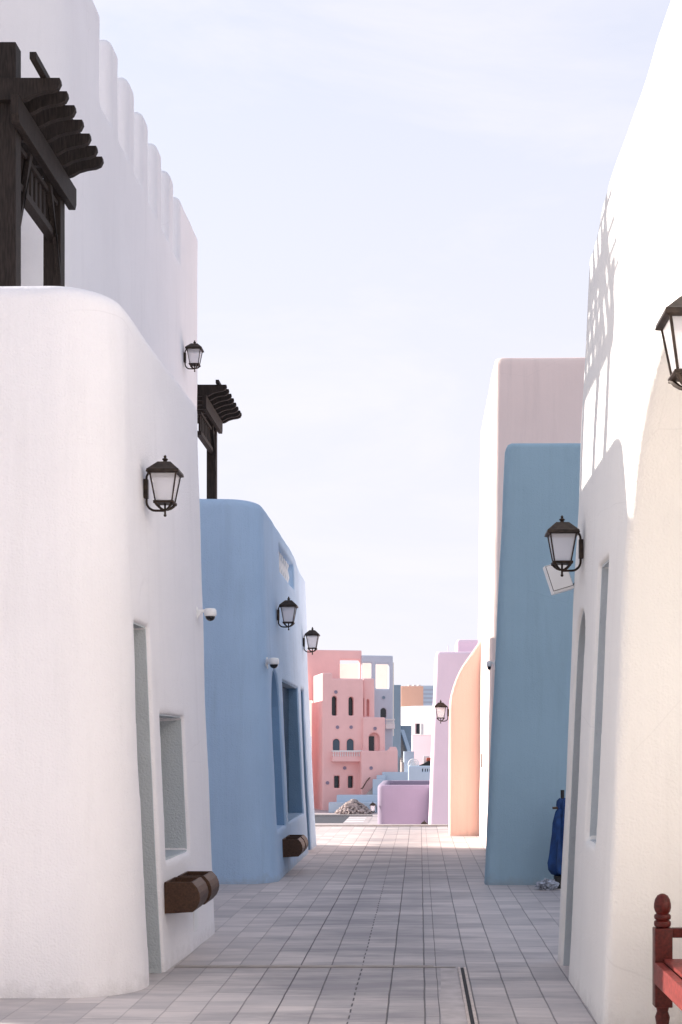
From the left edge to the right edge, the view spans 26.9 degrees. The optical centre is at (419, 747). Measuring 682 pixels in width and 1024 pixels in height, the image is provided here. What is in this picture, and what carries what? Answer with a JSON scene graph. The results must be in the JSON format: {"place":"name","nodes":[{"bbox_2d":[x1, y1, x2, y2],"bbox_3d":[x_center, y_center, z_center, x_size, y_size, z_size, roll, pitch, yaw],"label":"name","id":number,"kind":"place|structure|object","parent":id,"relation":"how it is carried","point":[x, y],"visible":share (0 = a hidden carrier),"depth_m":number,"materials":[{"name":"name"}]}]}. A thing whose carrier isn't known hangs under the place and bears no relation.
{"place":"outdoors","nodes":[
{"label":"outdoors","id":0,"kind":"place"},
{"bbox_2d":[0,826,596,1023],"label":"alley pavement","id":1,"kind":"structure","parent":0,"point":[381,895],"depth_m":11.29,"materials":[{"name":"grey tile"}]},
{"bbox_2d":[0,286,214,997],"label":"white house","id":2,"kind":"structure","parent":1,"relation":"on","point":[105,833],"depth_m":9.27,"materials":[{"name":"paint"}]},
{"bbox_2d":[0,42,103,286],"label":"pergola","id":3,"kind":"object","parent":2,"relation":"on","point":[47,152],"visible":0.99,"depth_m":11.22,"materials":[{"name":"brown wood"}]},
{"bbox_2d":[0,0,197,408],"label":"white tower","id":4,"kind":"structure","parent":2,"relation":"on","point":[131,245],"depth_m":15.24,"materials":[{"name":"paint"}]},
{"bbox_2d":[184,340,203,371],"bbox_3d":[-3.143,-5.441,19.750,0.266,0.438,0.232,0,0,0],"label":"wall lantern","id":5,"kind":"object","parent":4,"relation":"attached to","point":[194,347],"depth_m":19.71,"materials":[{"name":"metal"}]},
{"bbox_2d":[143,455,183,516],"bbox_3d":[-1.826,-1.861,10.100,0.266,0.438,0.232,0,0,0],"label":"wall lantern","id":6,"kind":"object","parent":2,"relation":"attached to","point":[164,468],"depth_m":10.06,"materials":[{"name":"metal"}]},
{"bbox_2d":[164,877,208,913],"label":"wooden beam","id":7,"kind":"structure","parent":2,"relation":"attached to","point":[185,894],"depth_m":10.23,"materials":[{"name":"wood"}]},
{"bbox_2d":[178,871,218,904],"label":"wooden beam","id":8,"kind":"structure","parent":2,"relation":"attached to","point":[210,878],"depth_m":10.93,"materials":[{"name":"wood"}]},
{"bbox_2d":[196,607,215,620],"bbox_3d":[-1.817,-1.139,12.100,0.174,0.119,0.106,0,0,0],"label":"security camera","id":9,"kind":"object","parent":2,"relation":"attached to","point":[209,614],"visible":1,"depth_m":12.07,"materials":[{"name":"white plastic"}]},
{"bbox_2d":[200,499,316,883],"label":"blue house","id":10,"kind":"structure","parent":1,"relation":"on","point":[259,751],"depth_m":16.83,"materials":[{"name":"paint"}]},
{"bbox_2d":[197,380,241,498],"bbox_3d":[-4.227,-3.777,22.045,2.704,3.375,1.890,0,0,0],"label":"pergola","id":11,"kind":"object","parent":10,"relation":"on","point":[217,408],"visible":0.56,"depth_m":22.03,"materials":[{"name":"brown wood"}]},
{"bbox_2d":[265,657,278,668],"bbox_3d":[-1.773,-1.019,16.997,0.205,0.141,0.125,0,0,38],"label":"security camera","id":12,"kind":"object","parent":10,"relation":"attached to","point":[273,662],"visible":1,"depth_m":16.93,"materials":[{"name":"white plastic"}]},
{"bbox_2d":[282,686,288,811],"bbox_3d":[-2.020,0.040,20.075,0.120,1.840,2.390,0,0,0],"label":"window","id":13,"kind":"structure","parent":10,"relation":"in","point":[285,691],"depth_m":20.92,"materials":[{"name":"blue"}]},
{"bbox_2d":[277,596,297,629],"bbox_3d":[-1.713,-1.741,18.400,0.266,0.438,0.232,0,0,0],"label":"wall lantern","id":14,"kind":"object","parent":10,"relation":"attached to","point":[288,603],"depth_m":18.35,"materials":[{"name":"metal"}]},
{"bbox_2d":[282,837,304,856],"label":"wooden beam","id":15,"kind":"structure","parent":10,"relation":"attached to","point":[293,846],"depth_m":17.77,"materials":[{"name":"wood"}]},
{"bbox_2d":[286,835,307,850],"bbox_3d":[-1.593,1.254,18.500,0.257,0.228,0.420,0,0,0],"label":"hanging planter","id":16,"kind":"object","parent":10,"relation":"attached to","point":[304,838],"visible":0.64,"depth_m":18.57,"materials":[{"name":"wood"}]},
{"bbox_2d":[303,627,319,654],"bbox_3d":[-1.711,-1.691,22.450,0.266,0.438,0.232,0,0,0],"label":"wall lantern","id":17,"kind":"object","parent":10,"relation":"attached to","point":[312,632],"depth_m":22.38,"materials":[{"name":"metal"}]},
{"bbox_2d":[174,965,454,966],"bbox_3d":[-0.765,1.595,10.394,2.050,0.004,0.084,0,0,0],"label":"joint strip","id":18,"kind":"object","parent":1,"relation":"on","point":[309,966],"visible":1,"depth_m":10.37,"materials":[{"name":"concrete"}]},
{"bbox_2d":[439,968,466,1023],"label":"slab","id":19,"kind":"object","parent":1,"relation":"on","point":[452,1007],"visible":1,"depth_m":9.03,"materials":[{"name":"grey stone"}]},
{"bbox_2d":[448,640,480,835],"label":"peach wall","id":20,"kind":"structure","parent":1,"relation":"on","point":[464,763],"depth_m":25.90,"materials":[{"name":"paint"}]},
{"bbox_2d":[434,700,448,722],"bbox_3d":[0.402,-0.671,26.220,0.266,0.438,0.232,0,0,0],"label":"wall lantern","id":21,"kind":"object","parent":20,"relation":"attached to","point":[440,704],"depth_m":26.18,"materials":[{"name":"metal"}]},
{"bbox_2d":[458,967,477,1023],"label":"drain channel","id":22,"kind":"object","parent":1,"relation":"on","point":[471,1017],"visible":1,"depth_m":9.06,"materials":[{"name":"metal"}]},
{"bbox_2d":[478,357,584,845],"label":"blush house","id":23,"kind":"structure","parent":1,"relation":"on","point":[534,400],"depth_m":22.21,"materials":[{"name":"paint"}]},
{"bbox_2d":[484,443,580,884],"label":"teal house","id":24,"kind":"structure","parent":1,"relation":"on","point":[529,729],"depth_m":16.60,"materials":[{"name":"paint"}]},
{"bbox_2d":[487,660,494,669],"bbox_3d":[0.838,-0.979,16.780,0.100,0.119,0.106,0,0,0],"label":"security camera","id":25,"kind":"object","parent":24,"relation":"attached to","point":[489,664],"visible":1,"depth_m":16.75,"materials":[{"name":"white plastic"}]},
{"bbox_2d":[534,878,558,889],"bbox_3d":[1.437,1.532,16.050,0.290,0.133,0.236,0,0,0],"label":"pile of stones","id":26,"kind":"object","parent":1,"relation":"on","point":[547,884],"visible":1,"depth_m":15.99,"materials":[{"name":"grey stone"}]},
{"bbox_2d":[547,790,565,887],"bbox_3d":[1.631,1.040,16.250,0.355,1.120,0.344,0,0,0],"label":"folded parasol","id":27,"kind":"object","parent":1,"relation":"on","point":[554,862],"visible":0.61,"depth_m":16.17,"materials":[{"name":"blue fabric"}]},
{"bbox_2d":[558,0,681,1023],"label":"arched house","id":28,"kind":"structure","parent":1,"relation":"on","point":[622,856],"depth_m":8.02,"materials":[{"name":"beige paint"}]},
{"bbox_2d":[543,564,573,594],"bbox_3d":[1.085,-1.228,10.620,0.239,0.331,0.070,-17,-2,-11],"label":"junction box","id":29,"kind":"object","parent":28,"relation":"attached to","point":[557,583],"visible":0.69,"depth_m":10.58,"materials":[{"name":"white plastic"}]},
{"bbox_2d":[544,515,582,576],"bbox_3d":[1.032,-1.441,10.150,0.266,0.438,0.232,0,0,0],"label":"wall lantern","id":30,"kind":"object","parent":28,"relation":"attached to","point":[561,528],"depth_m":10.10,"materials":[{"name":"metal"}]},
{"bbox_2d":[655,296,681,389],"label":"wall lantern","id":31,"kind":"object","parent":28,"relation":"attached to","point":[670,319],"depth_m":5.30,"materials":[{"name":"metal"}]},
{"bbox_2d":[652,893,681,1023],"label":"wooden bench","id":32,"kind":"object","parent":1,"relation":"on","point":[666,980],"visible":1,"depth_m":7.57,"materials":[{"name":"red wood"}]},
{"bbox_2d":[315,817,348,822],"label":"road","id":33,"kind":"structure","parent":0,"point":[330,819],"depth_m":83.36,"materials":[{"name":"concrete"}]},
{"bbox_2d":[311,749,377,823],"bbox_3d":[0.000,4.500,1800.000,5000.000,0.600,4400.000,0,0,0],"label":"ground","id":34,"kind":"structure","parent":0,"point":[374,819],"depth_m":85.96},
{"bbox_2d":[315,814,372,816],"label":"kerb","id":35,"kind":"structure","parent":34,"relation":"on","point":[343,815],"depth_m":87.01,"materials":[{"name":"concrete"}]},
{"bbox_2d":[307,650,397,809],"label":"pink house","id":36,"kind":"structure","parent":34,"relation":"on","point":[350,755],"depth_m":96.39,"materials":[{"name":"paint"}]},
{"bbox_2d":[332,696,335,715],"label":"window","id":37,"kind":"structure","parent":36,"relation":"in","point":[333,698],"depth_m":96.66,"materials":[{"name":"black glass"}]},
{"bbox_2d":[333,739,338,749],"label":"window","id":38,"kind":"structure","parent":36,"relation":"in","point":[335,742],"depth_m":96.33,"materials":[{"name":"blue glass"}]},
{"bbox_2d":[334,776,338,787],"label":"window","id":39,"kind":"structure","parent":36,"relation":"in","point":[336,778],"depth_m":96.71,"materials":[{"name":"black glass"}]},
{"bbox_2d":[347,739,352,749],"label":"window","id":40,"kind":"structure","parent":36,"relation":"in","point":[349,742],"depth_m":96.54,"materials":[{"name":"blue glass"}]},
{"bbox_2d":[348,776,351,787],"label":"window","id":41,"kind":"structure","parent":36,"relation":"in","point":[349,777],"depth_m":96.90,"materials":[{"name":"black glass"}]},
{"bbox_2d":[349,697,351,715],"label":"window","id":42,"kind":"structure","parent":36,"relation":"in","point":[350,699],"depth_m":96.90,"materials":[{"name":"black glass"}]},
{"bbox_2d":[309,655,394,750],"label":"loggia tower","id":43,"kind":"structure","parent":36,"relation":"on","point":[379,670],"depth_m":101.44,"materials":[{"name":"blue paint"}]},
{"bbox_2d":[380,708,385,717],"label":"window","id":44,"kind":"structure","parent":43,"relation":"in","point":[383,711],"depth_m":101.43,"materials":[{"name":"black glass"}]},
{"bbox_2d":[369,736,373,750],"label":"door","id":45,"kind":"structure","parent":36,"relation":"in","point":[371,738],"depth_m":96.78,"materials":[{"name":"black"}]},
{"bbox_2d":[335,799,371,813],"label":"rubble heap","id":46,"kind":"object","parent":34,"relation":"on","point":[351,806],"visible":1,"depth_m":90.30,"materials":[{"name":"stone"}]},
{"bbox_2d":[329,802,377,812],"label":"garden step","id":47,"kind":"object","parent":34,"relation":"on","point":[334,807],"visible":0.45,"depth_m":92.20,"materials":[{"name":"blue paint"}]},
{"bbox_2d":[337,795,377,801],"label":"garden step","id":48,"kind":"object","parent":34,"relation":"on","point":[359,798],"visible":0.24,"depth_m":93.36,"materials":[{"name":"blue paint"}]},
{"bbox_2d":[366,787,372,794],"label":"grey stair","id":49,"kind":"object","parent":34,"relation":"on","point":[370,792],"visible":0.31,"depth_m":94.76,"materials":[{"name":"concrete"}]},
{"bbox_2d":[373,779,383,794],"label":"garden step","id":50,"kind":"object","parent":34,"relation":"on","point":[376,782],"visible":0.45,"depth_m":94.60,"materials":[{"name":"blue paint"}]},
{"bbox_2d":[377,775,384,779],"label":"garden step","id":51,"kind":"object","parent":34,"relation":"on","point":[380,776],"visible":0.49,"depth_m":94.90,"materials":[{"name":"blue paint"}]},
{"bbox_2d":[315,824,447,825],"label":"terrace kerb","id":52,"kind":"structure","parent":34,"relation":"on","point":[381,824],"depth_m":29.10,"materials":[{"name":"concrete"}]},
{"bbox_2d":[382,772,407,779],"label":"garden step","id":53,"kind":"object","parent":34,"relation":"on","point":[396,775],"visible":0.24,"depth_m":95.20,"materials":[{"name":"blue paint"}]},
{"bbox_2d":[378,780,429,823],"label":"mauve terrace","id":54,"kind":"structure","parent":34,"relation":"on","point":[403,801],"depth_m":50.00,"materials":[{"name":"paint"}]},
{"bbox_2d":[369,802,376,812],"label":"wall lantern","id":55,"kind":"object","parent":54,"relation":"attached to","point":[372,804],"depth_m":49.94,"materials":[{"name":"metal"}]},
{"bbox_2d":[408,765,429,779],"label":"slotted terrace","id":56,"kind":"structure","parent":34,"relation":"on","point":[415,773],"depth_m":75.00,"materials":[{"name":"blue paint"}]},
{"bbox_2d":[408,759,418,765],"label":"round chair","id":57,"kind":"object","parent":56,"relation":"on","point":[413,762],"visible":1,"depth_m":75.60,"materials":[{"name":"white"}]},
{"bbox_2d":[419,756,430,771],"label":"dark lounge seat","id":58,"kind":"object","parent":56,"relation":"on","point":[426,760],"visible":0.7,"depth_m":76.35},
{"bbox_2d":[411,706,432,764],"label":"shuttered house","id":59,"kind":"structure","parent":34,"relation":"on","point":[421,725],"depth_m":121.52,"materials":[{"name":"white paint"}]},
{"bbox_2d":[416,724,419,733],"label":"window","id":60,"kind":"structure","parent":59,"relation":"in","point":[417,725],"depth_m":121.90,"materials":[{"name":"black"}]},
{"bbox_2d":[428,640,477,823],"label":"lilac house","id":61,"kind":"structure","parent":34,"relation":"on","point":[448,666],"depth_m":46.00,"materials":[{"name":"paint"}]},
{"bbox_2d":[343,817,371,822],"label":"road","id":62,"kind":"structure","parent":0,"point":[367,820],"depth_m":82.25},
{"bbox_2d":[345,817,366,821],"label":"crossing marking","id":63,"kind":"object","parent":62,"relation":"on","point":[356,819],"visible":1,"depth_m":83.28,"materials":[{"name":"paint"}]},
{"bbox_2d":[93,0,670,748],"label":"sky","id":64,"kind":"structure","parent":0,"point":[385,203],"materials":[{"name":"white"}]},
{"bbox_2d":[393,685,413,771],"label":"stair house","id":65,"kind":"structure","parent":0,"point":[402,740],"depth_m":112.07,"materials":[{"name":"paint"}]},
{"bbox_2d":[401,706,411,750],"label":"cream house","id":66,"kind":"structure","parent":0,"point":[405,716],"depth_m":128.52,"materials":[{"name":"white paint"}]},
{"bbox_2d":[401,685,422,706],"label":"orange house","id":67,"kind":"structure","parent":0,"point":[411,695],"depth_m":135.15,"materials":[{"name":"paint"}]},
{"bbox_2d":[423,686,433,705],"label":"striped building","id":68,"kind":"structure","parent":0,"point":[427,695],"depth_m":175.00,"materials":[{"name":"blue paint"}]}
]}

